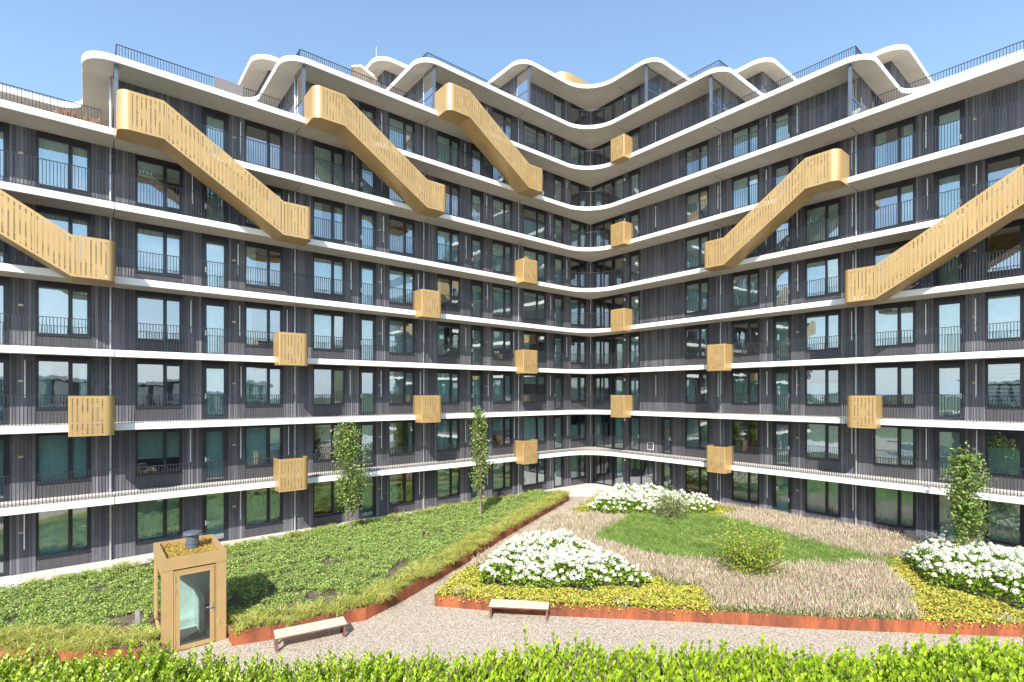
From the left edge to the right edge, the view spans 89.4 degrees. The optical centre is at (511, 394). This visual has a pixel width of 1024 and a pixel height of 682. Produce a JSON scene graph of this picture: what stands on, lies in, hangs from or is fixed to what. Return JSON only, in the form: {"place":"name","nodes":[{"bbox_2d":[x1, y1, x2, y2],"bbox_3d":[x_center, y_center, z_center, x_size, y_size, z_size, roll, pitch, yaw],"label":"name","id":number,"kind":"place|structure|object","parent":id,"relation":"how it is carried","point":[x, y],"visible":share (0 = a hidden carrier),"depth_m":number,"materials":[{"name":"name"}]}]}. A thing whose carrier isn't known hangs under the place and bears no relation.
{"place":"outdoors","nodes":[
{"label":"outdoors","id":0,"kind":"place"},
{"bbox_2d":[0,493,561,649],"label":"planting soil","id":1,"kind":"structure","parent":0,"point":[127,619],"depth_m":18.36,"materials":[{"name":"soil"}]},
{"bbox_2d":[0,617,178,654],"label":"ornamental grass","id":2,"kind":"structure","parent":1,"relation":"on","point":[87,640],"depth_m":14.18,"materials":[{"name":"plant"}]},
{"bbox_2d":[0,489,554,639],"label":"groundcover","id":3,"kind":"object","parent":1,"relation":"on","point":[17,594],"visible":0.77,"depth_m":19.81,"materials":[{"name":"green plant"}]},
{"bbox_2d":[0,489,560,594],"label":"ornamental grass","id":4,"kind":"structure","parent":1,"relation":"on","point":[417,511],"depth_m":24.91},
{"bbox_2d":[330,417,370,528],"bbox_3d":[-8.116,4.030,26.085,2.111,5.751,1.964,0,0,-39],"label":"young tree","id":5,"kind":"object","parent":1,"relation":"on","point":[347,459],"visible":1,"depth_m":25.85,"materials":[{"name":"green plant"}]},
{"bbox_2d":[207,489,574,635],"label":"ornamental grass","id":6,"kind":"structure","parent":1,"relation":"on","point":[382,591],"depth_m":18.26,"materials":[{"name":"plant"}]},
{"bbox_2d":[468,406,491,517],"bbox_3d":[-1.803,3.755,28.977,1.479,6.292,1.392,0,0,-39],"label":"young tree","id":7,"kind":"object","parent":1,"relation":"on","point":[481,462],"visible":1,"depth_m":28.89,"materials":[{"name":"green plant"}]},
{"bbox_2d":[0,472,731,588],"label":"pavement","id":8,"kind":"structure","parent":0,"point":[585,489],"depth_m":24.95,"materials":[{"name":"concrete"}]},
{"bbox_2d":[0,40,1023,575],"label":"apartment building","id":9,"kind":"structure","parent":8,"relation":"on","point":[774,284],"depth_m":27.18,"materials":[{"name":"white concrete"}]},
{"bbox_2d":[0,434,9,500],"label":"door","id":10,"kind":"structure","parent":9,"relation":"in","point":[4,438],"depth_m":20.21,"materials":[{"name":"clear glass"}]},
{"bbox_2d":[0,354,9,423],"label":"door","id":11,"kind":"structure","parent":9,"relation":"in","point":[4,358],"depth_m":20.21,"materials":[{"name":"clear glass"}]},
{"bbox_2d":[0,276,9,344],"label":"door","id":12,"kind":"structure","parent":9,"relation":"in","point":[4,285],"depth_m":20.21,"materials":[{"name":"clear glass"}]},
{"bbox_2d":[36,507,90,570],"bbox_3d":[-18.444,5.762,21.305,1.720,2.668,0.200,0,0,-39],"label":"window","id":13,"kind":"structure","parent":9,"relation":"in","point":[63,537],"depth_m":21.33,"materials":[{"name":"clear glass"}]},
{"bbox_2d":[36,431,90,498],"bbox_3d":[-18.444,2.812,21.305,1.720,2.768,0.200,0,0,-39],"label":"window","id":14,"kind":"structure","parent":9,"relation":"in","point":[57,452],"depth_m":21.33,"materials":[{"name":"clear glass"}]},
{"bbox_2d":[36,355,90,423],"bbox_3d":[-18.469,-0.188,21.335,1.720,2.768,0.278,0,0,-39],"label":"window","id":15,"kind":"structure","parent":9,"relation":"in","point":[43,366],"depth_m":21.15,"materials":[{"name":"clear glass"}]},
{"bbox_2d":[36,280,90,348],"bbox_3d":[-18.444,-3.188,21.305,1.720,2.768,0.200,0,0,-39],"label":"window","id":16,"kind":"structure","parent":9,"relation":"in","point":[53,299],"depth_m":21.33,"materials":[{"name":"clear glass"}]},
{"bbox_2d":[36,205,90,272],"bbox_3d":[-18.469,-6.188,21.336,1.720,2.768,0.278,0,0,-39],"label":"window","id":17,"kind":"structure","parent":9,"relation":"in","point":[75,223],"depth_m":21.42,"materials":[{"name":"clear glass"}]},
{"bbox_2d":[36,130,90,197],"bbox_3d":[-18.469,-9.188,21.336,1.720,2.768,0.278,0,0,-39],"label":"window","id":18,"kind":"structure","parent":9,"relation":"in","point":[72,152],"depth_m":21.36,"materials":[{"name":"clear glass"}]},
{"bbox_2d":[135,497,182,554],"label":"window","id":19,"kind":"structure","parent":9,"relation":"in","point":[160,520],"depth_m":23.41,"materials":[{"name":"clear glass"}]},
{"bbox_2d":[135,428,182,488],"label":"window","id":20,"kind":"structure","parent":9,"relation":"in","point":[150,443],"depth_m":23.41,"materials":[{"name":"clear glass"}]},
{"bbox_2d":[135,290,182,352],"bbox_3d":[-15.920,-3.188,23.369,1.780,2.768,0.190,0,0,-39],"label":"window","id":21,"kind":"structure","parent":9,"relation":"in","point":[155,345],"depth_m":23.43,"materials":[{"name":"black metal"}]},
{"bbox_2d":[135,222,182,283],"bbox_3d":[-15.948,-6.188,23.403,1.780,2.768,0.278,0,0,-39],"label":"window","id":22,"kind":"structure","parent":9,"relation":"in","point":[149,238],"depth_m":23.41,"materials":[{"name":"clear glass"}]},
{"bbox_2d":[135,154,182,214],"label":"window","id":23,"kind":"structure","parent":9,"relation":"in","point":[153,168],"depth_m":23.43,"materials":[{"name":"clear glass"}]},
{"bbox_2d":[136,358,182,420],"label":"window","id":24,"kind":"structure","parent":9,"relation":"in","point":[151,413],"depth_m":23.43,"materials":[{"name":"black metal"}]},
{"bbox_2d":[202,492,227,540],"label":"door","id":25,"kind":"structure","parent":9,"relation":"in","point":[214,506],"depth_m":24.87,"materials":[{"name":"clear glass"}]},
{"bbox_2d":[202,426,228,481],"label":"door","id":26,"kind":"structure","parent":9,"relation":"in","point":[214,439],"depth_m":24.89,"materials":[{"name":"clear glass"}]},
{"bbox_2d":[202,361,228,418],"bbox_3d":[-14.216,-0.201,24.776,1.108,2.742,0.195,0,0,-39],"label":"door","id":27,"kind":"structure","parent":9,"relation":"in","point":[214,373],"depth_m":24.83,"materials":[{"name":"clear glass"}]},
{"bbox_2d":[202,297,228,354],"bbox_3d":[-14.216,-3.201,24.776,1.108,2.742,0.195,0,0,-39],"label":"door","id":28,"kind":"structure","parent":9,"relation":"in","point":[214,313],"depth_m":24.84,"materials":[{"name":"clear glass"}]},
{"bbox_2d":[202,233,228,288],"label":"door","id":29,"kind":"structure","parent":9,"relation":"in","point":[214,248],"depth_m":24.84,"materials":[{"name":"clear glass"}]},
{"bbox_2d":[202,106,228,153],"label":"door","id":30,"kind":"structure","parent":9,"relation":"in","point":[213,119],"depth_m":24.87,"materials":[{"name":"clear glass"}]},
{"bbox_2d":[245,486,282,537],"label":"window","id":31,"kind":"structure","parent":9,"relation":"in","point":[263,506],"depth_m":26.21,"materials":[{"name":"clear glass"}]},
{"bbox_2d":[245,425,282,478],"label":"window","id":32,"kind":"structure","parent":9,"relation":"in","point":[261,441],"depth_m":26.17,"materials":[{"name":"clear glass"}]},
{"bbox_2d":[245,362,282,417],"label":"window","id":33,"kind":"structure","parent":9,"relation":"in","point":[261,379],"depth_m":26.21,"materials":[{"name":"clear glass"}]},
{"bbox_2d":[245,302,282,356],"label":"window","id":34,"kind":"structure","parent":9,"relation":"in","point":[248,309],"depth_m":25.93,"materials":[{"name":"black metal"}]},
{"bbox_2d":[245,241,282,294],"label":"window","id":35,"kind":"structure","parent":9,"relation":"in","point":[250,247],"depth_m":26.00,"materials":[{"name":"glass"}]},
{"bbox_2d":[313,480,344,526],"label":"window","id":36,"kind":"structure","parent":9,"relation":"in","point":[320,489],"depth_m":28.24,"materials":[{"name":"clear glass"}]},
{"bbox_2d":[313,309,344,359],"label":"window","id":37,"kind":"structure","parent":9,"relation":"in","point":[331,323],"depth_m":28.28,"materials":[{"name":"clear glass"}]},
{"bbox_2d":[313,252,344,301],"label":"window","id":38,"kind":"structure","parent":9,"relation":"in","point":[327,266],"depth_m":28.28,"materials":[{"name":"clear glass"}]},
{"bbox_2d":[313,196,344,244],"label":"window","id":39,"kind":"structure","parent":9,"relation":"in","point":[317,202],"depth_m":28.21,"materials":[{"name":"clear glass"}]},
{"bbox_2d":[313,140,344,187],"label":"window","id":40,"kind":"structure","parent":9,"relation":"in","point":[328,172],"depth_m":28.32,"materials":[{"name":"clear glass"}]},
{"bbox_2d":[359,366,375,414],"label":"door","id":41,"kind":"structure","parent":9,"relation":"in","point":[367,377],"depth_m":29.76,"materials":[{"name":"clear glass"}]},
{"bbox_2d":[359,313,375,360],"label":"door","id":42,"kind":"structure","parent":9,"relation":"in","point":[367,325],"depth_m":29.76,"materials":[{"name":"clear glass"}]},
{"bbox_2d":[359,260,375,305],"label":"door","id":43,"kind":"structure","parent":9,"relation":"in","point":[367,270],"depth_m":29.71,"materials":[{"name":"clear glass"}]},
{"bbox_2d":[389,472,414,513],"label":"window","id":44,"kind":"structure","parent":9,"relation":"in","point":[394,507],"depth_m":30.95,"materials":[{"name":"clear glass"}]},
{"bbox_2d":[389,420,414,464],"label":"window","id":45,"kind":"structure","parent":9,"relation":"in","point":[411,422],"depth_m":31.08,"materials":[{"name":"clear glass"}]},
{"bbox_2d":[389,367,414,413],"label":"window","id":46,"kind":"structure","parent":9,"relation":"in","point":[401,380],"depth_m":31.05,"materials":[{"name":"clear glass"}]},
{"bbox_2d":[389,316,414,362],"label":"window","id":47,"kind":"structure","parent":9,"relation":"in","point":[400,329],"depth_m":31.08,"materials":[{"name":"clear glass"}]},
{"bbox_2d":[389,265,414,309],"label":"window","id":48,"kind":"structure","parent":9,"relation":"in","point":[399,277],"depth_m":31.04,"materials":[{"name":"clear glass"}]},
{"bbox_2d":[389,112,414,151],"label":"window","id":49,"kind":"structure","parent":9,"relation":"in","point":[399,122],"depth_m":31.08,"materials":[{"name":"clear glass"}]},
{"bbox_2d":[437,467,459,506],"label":"window","id":50,"kind":"structure","parent":9,"relation":"in","point":[448,480],"depth_m":33.15,"materials":[{"name":"clear glass"}]},
{"bbox_2d":[437,418,459,460],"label":"window","id":51,"kind":"structure","parent":9,"relation":"in","point":[447,428],"depth_m":33.18,"materials":[{"name":"clear glass"}]},
{"bbox_2d":[437,369,459,412],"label":"window","id":52,"kind":"structure","parent":9,"relation":"in","point":[448,381],"depth_m":33.15,"materials":[{"name":"clear glass"}]},
{"bbox_2d":[437,226,459,266],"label":"window","id":53,"kind":"structure","parent":9,"relation":"in","point":[445,236],"depth_m":33.15,"materials":[{"name":"clear glass"}]},
{"bbox_2d":[492,371,511,411],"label":"window","id":54,"kind":"structure","parent":9,"relation":"in","point":[502,380],"depth_m":35.91,"materials":[{"name":"clear glass"}]},
{"bbox_2d":[493,462,511,496],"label":"window","id":55,"kind":"structure","parent":9,"relation":"in","point":[502,472],"depth_m":35.94,"materials":[{"name":"clear glass"}]},
{"bbox_2d":[523,415,545,451],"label":"window","id":56,"kind":"structure","parent":9,"relation":"in","point":[534,427],"depth_m":37.92,"materials":[{"name":"clear glass"}]},
{"bbox_2d":[523,288,545,325],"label":"window","id":57,"kind":"structure","parent":9,"relation":"in","point":[531,298],"depth_m":37.91,"materials":[{"name":"clear glass"}]},
{"bbox_2d":[492,103,585,484],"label":"window set","id":58,"kind":"structure","parent":9,"relation":"in","point":[578,305],"depth_m":40.58,"materials":[{"name":"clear glass"}]},
{"bbox_2d":[685,417,708,457],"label":"window","id":59,"kind":"structure","parent":9,"relation":"in","point":[696,429],"depth_m":34.42,"materials":[{"name":"clear glass"}]},
{"bbox_2d":[685,370,708,411],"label":"window","id":60,"kind":"structure","parent":9,"relation":"in","point":[691,374],"depth_m":34.39,"materials":[{"name":"clear glass"}]},
{"bbox_2d":[685,278,708,317],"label":"window","id":61,"kind":"structure","parent":9,"relation":"in","point":[699,288],"depth_m":34.35,"materials":[{"name":"clear glass"}]},
{"bbox_2d":[731,470,759,508],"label":"window","id":62,"kind":"structure","parent":9,"relation":"in","point":[745,485],"depth_m":31.90,"materials":[{"name":"clear glass"}]},
{"bbox_2d":[731,368,759,413],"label":"window","id":63,"kind":"structure","parent":9,"relation":"in","point":[745,381],"depth_m":31.85,"materials":[{"name":"clear glass"}]},
{"bbox_2d":[731,268,759,311],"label":"window","id":64,"kind":"structure","parent":9,"relation":"in","point":[748,279],"depth_m":31.86,"materials":[{"name":"clear glass"}]},
{"bbox_2d":[731,168,759,209],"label":"window","id":65,"kind":"structure","parent":9,"relation":"in","point":[753,178],"depth_m":31.82,"materials":[{"name":"clear glass"}]},
{"bbox_2d":[731,118,759,158],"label":"window","id":66,"kind":"structure","parent":9,"relation":"in","point":[752,126],"depth_m":31.90,"materials":[{"name":"clear glass"}]},
{"bbox_2d":[772,475,790,513],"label":"door","id":67,"kind":"structure","parent":9,"relation":"in","point":[781,485],"depth_m":30.25,"materials":[{"name":"clear glass"}]},
{"bbox_2d":[772,421,790,466],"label":"door","id":68,"kind":"structure","parent":9,"relation":"in","point":[781,430],"depth_m":30.28,"materials":[{"name":"clear glass"}]},
{"bbox_2d":[772,367,790,413],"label":"door","id":69,"kind":"structure","parent":9,"relation":"in","point":[781,376],"depth_m":30.21,"materials":[{"name":"clear glass"}]},
{"bbox_2d":[772,314,790,361],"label":"door","id":70,"kind":"structure","parent":9,"relation":"in","point":[781,325],"depth_m":30.28,"materials":[{"name":"clear glass"}]},
{"bbox_2d":[805,479,840,523],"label":"window","id":71,"kind":"structure","parent":9,"relation":"in","point":[819,495],"depth_m":28.58,"materials":[{"name":"clear glass"}]},
{"bbox_2d":[805,422,840,471],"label":"window","id":72,"kind":"structure","parent":9,"relation":"in","point":[824,438],"depth_m":28.52,"materials":[{"name":"clear glass"}]},
{"bbox_2d":[805,365,840,415],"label":"window","id":73,"kind":"structure","parent":9,"relation":"in","point":[825,389],"depth_m":28.32,"materials":[{"name":"clear glass"}]},
{"bbox_2d":[805,309,840,359],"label":"window","id":74,"kind":"structure","parent":9,"relation":"in","point":[819,324],"depth_m":28.48,"materials":[{"name":"clear glass"}]},
{"bbox_2d":[805,253,840,302],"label":"window","id":75,"kind":"structure","parent":9,"relation":"in","point":[827,266],"depth_m":28.48,"materials":[{"name":"clear glass"}]},
{"bbox_2d":[805,197,840,245],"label":"window","id":76,"kind":"structure","parent":9,"relation":"in","point":[831,208],"depth_m":28.48,"materials":[{"name":"clear glass"}]},
{"bbox_2d":[873,487,915,537],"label":"window","id":77,"kind":"structure","parent":9,"relation":"in","point":[893,509],"depth_m":26.00,"materials":[{"name":"clear glass"}]},
{"bbox_2d":[873,425,915,479],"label":"window","id":78,"kind":"structure","parent":9,"relation":"in","point":[889,441],"depth_m":25.95,"materials":[{"name":"clear glass"}]},
{"bbox_2d":[873,362,915,418],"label":"window","id":79,"kind":"structure","parent":9,"relation":"in","point":[890,379],"depth_m":25.89,"materials":[{"name":"clear glass"}]},
{"bbox_2d":[873,300,915,356],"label":"window","id":80,"kind":"structure","parent":9,"relation":"in","point":[898,316],"depth_m":25.98,"materials":[{"name":"clear glass"}]},
{"bbox_2d":[873,177,915,231],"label":"window","id":81,"kind":"structure","parent":9,"relation":"in","point":[908,189],"depth_m":25.71,"materials":[{"name":"clear glass"}]},
{"bbox_2d":[873,116,915,169],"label":"window","id":82,"kind":"structure","parent":9,"relation":"in","point":[909,124],"depth_m":25.80,"materials":[{"name":"clear glass"}]},
{"bbox_2d":[934,494,961,540],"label":"door","id":83,"kind":"structure","parent":9,"relation":"in","point":[940,514],"depth_m":24.55,"materials":[{"name":"clear glass"}]},
{"bbox_2d":[934,427,964,482],"bbox_3d":[20.533,2.799,24.278,0.195,2.742,1.129,0,0,-39],"label":"door","id":84,"kind":"structure","parent":9,"relation":"in","point":[944,438],"depth_m":24.45,"materials":[{"name":"clear glass"}]},
{"bbox_2d":[934,360,964,418],"bbox_3d":[20.563,-0.201,24.303,0.273,2.742,1.129,0,0,-39],"label":"door","id":85,"kind":"structure","parent":9,"relation":"in","point":[949,377],"depth_m":24.40,"materials":[{"name":"clear glass"}]},
{"bbox_2d":[934,295,964,353],"bbox_3d":[20.533,-3.201,24.278,0.195,2.742,1.129,0,0,-39],"label":"door","id":86,"kind":"structure","parent":9,"relation":"in","point":[949,311],"depth_m":24.36,"materials":[{"name":"clear glass"}]},
{"bbox_2d":[934,164,964,219],"bbox_3d":[20.563,-9.201,24.303,0.273,2.742,1.129,0,0,-39],"label":"door","id":87,"kind":"structure","parent":9,"relation":"in","point":[953,178],"depth_m":24.40,"materials":[{"name":"clear glass"}]},
{"bbox_2d":[934,99,964,152],"bbox_3d":[20.533,-12.201,24.278,0.195,2.742,1.129,0,0,-39],"label":"door","id":88,"kind":"structure","parent":9,"relation":"in","point":[957,112],"depth_m":24.30,"materials":[{"name":"clear glass"}]},
{"bbox_2d":[985,500,1023,550],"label":"window","id":89,"kind":"structure","parent":9,"relation":"in","point":[1009,532],"depth_m":22.88,"materials":[{"name":"clear glass"}]},
{"bbox_2d":[985,429,1023,490],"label":"window","id":90,"kind":"structure","parent":9,"relation":"in","point":[999,457],"depth_m":22.79,"materials":[{"name":"clear glass"}]},
{"bbox_2d":[985,358,1023,421],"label":"window","id":91,"kind":"structure","parent":9,"relation":"in","point":[1003,361],"depth_m":22.79,"materials":[{"name":"clear glass"}]},
{"bbox_2d":[985,288,1023,350],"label":"window","id":92,"kind":"structure","parent":9,"relation":"in","point":[1002,306],"depth_m":22.84,"materials":[{"name":"clear glass"}]},
{"bbox_2d":[0,0,1023,101],"label":"sky","id":93,"kind":"structure","parent":0,"point":[43,43],"materials":[{"name":"blue"}]},
{"bbox_2d":[13,496,1022,678],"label":"gravel path","id":94,"kind":"structure","parent":0,"point":[419,621],"depth_m":15.30,"materials":[{"name":"gravel"}]},
{"bbox_2d":[0,647,161,665],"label":"planter edging","id":95,"kind":"object","parent":94,"relation":"on","point":[109,653],"visible":0.28,"depth_m":13.71,"materials":[{"name":"metal"}]},
{"bbox_2d":[153,530,226,654],"bbox_3d":[-9.691,5.690,15.537,1.604,3.020,2.307,0,0,-39],"label":"stair hut","id":96,"kind":"object","parent":94,"relation":"on","point":[189,585],"visible":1,"depth_m":15.14,"materials":[{"name":"beige wood"}]},
{"bbox_2d":[175,566,213,650],"bbox_3d":[-9.008,6.076,14.686,0.962,2.189,0.125,0,0,-39],"label":"door","id":97,"kind":"structure","parent":96,"relation":"in","point":[178,647],"depth_m":14.62,"materials":[{"name":"beige wood"}]},
{"bbox_2d":[274,616,346,652],"bbox_3d":[-5.865,6.985,15.078,1.932,0.430,0.514,0,0,-29],"label":"garden bench","id":98,"kind":"object","parent":94,"relation":"on","point":[307,628],"visible":1,"depth_m":15.00,"materials":[{"name":"brown wood"}]},
{"bbox_2d":[229,495,568,645],"bbox_3d":[-1.219,7.005,24.814,2.542,0.410,24.150,0,0,30],"label":"planter edging","id":99,"kind":"object","parent":94,"relation":"on","point":[259,634],"visible":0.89,"depth_m":17.36,"materials":[{"name":"metal"}]},
{"bbox_2d":[434,502,1023,636],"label":"planter edging","id":100,"kind":"object","parent":94,"relation":"on","point":[837,623],"visible":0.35,"depth_m":16.06,"materials":[{"name":"metal"}]},
{"bbox_2d":[440,500,1023,623],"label":"planting soil","id":101,"kind":"structure","parent":0,"point":[570,585],"depth_m":18.64,"materials":[{"name":"soil"}]},
{"bbox_2d":[478,528,652,589],"bbox_3d":[1.515,6.279,19.720,5.953,1.242,6.781,0,0,-39],"label":"hydrangea bush","id":102,"kind":"object","parent":101,"relation":"on","point":[567,552],"visible":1,"depth_m":19.05,"materials":[{"name":"white plant"}]},
{"bbox_2d":[586,483,717,514],"bbox_3d":[8.502,6.276,30.706,6.951,1.272,6.180,0,0,23],"label":"hydrangea bush","id":103,"kind":"object","parent":101,"relation":"on","point":[620,496],"visible":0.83,"depth_m":29.92,"materials":[{"name":"white plant"}]},
{"bbox_2d":[638,480,698,522],"bbox_3d":[8.408,5.604,27.468,2.949,2.515,2.930,0,0,-39],"label":"garden shrub","id":104,"kind":"object","parent":101,"relation":"on","point":[672,509],"visible":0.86,"depth_m":27.18,"materials":[{"name":"green plant"}]},
{"bbox_2d":[434,489,1020,626],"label":"seeding grass","id":105,"kind":"structure","parent":101,"relation":"on","point":[871,587],"depth_m":18.91,"materials":[{"name":"plant"}]},
{"bbox_2d":[435,491,1023,624],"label":"yellow groundcover","id":106,"kind":"object","parent":101,"relation":"on","point":[969,606],"visible":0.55,"depth_m":17.30,"materials":[{"name":"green plant"}]},
{"bbox_2d":[584,510,899,568],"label":"fine grass","id":107,"kind":"structure","parent":101,"relation":"on","point":[663,535],"depth_m":23.62,"materials":[{"name":"plant"}]},
{"bbox_2d":[700,506,804,578],"bbox_3d":[8.697,5.526,19.044,3.332,2.671,3.614,0,0,-39],"label":"garden shrub","id":108,"kind":"object","parent":101,"relation":"on","point":[744,563],"visible":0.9,"depth_m":18.79,"materials":[{"name":"green plant"}]},
{"bbox_2d":[900,535,1023,609],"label":"hydrangea bush","id":109,"kind":"object","parent":101,"relation":"on","point":[999,561],"visible":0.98,"depth_m":18.48,"materials":[{"name":"white plant"}]},
{"bbox_2d":[938,440,1001,555],"bbox_3d":[18.031,4.378,20.533,2.162,5.050,1.925,0,0,-39],"label":"young tree","id":110,"kind":"object","parent":101,"relation":"on","point":[963,497],"visible":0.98,"depth_m":20.39,"materials":[{"name":"green plant"}]},
{"label":"ground","id":111,"kind":"structure","parent":0,"visible":0},
{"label":"terrace building","id":112,"kind":"object","parent":111,"relation":"on","visible":0},
{"bbox_2d":[0,624,1023,681],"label":"clipped hedge","id":113,"kind":"object","parent":112,"relation":"on","point":[923,663],"visible":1,"depth_m":3.02,"materials":[{"name":"green plant"}]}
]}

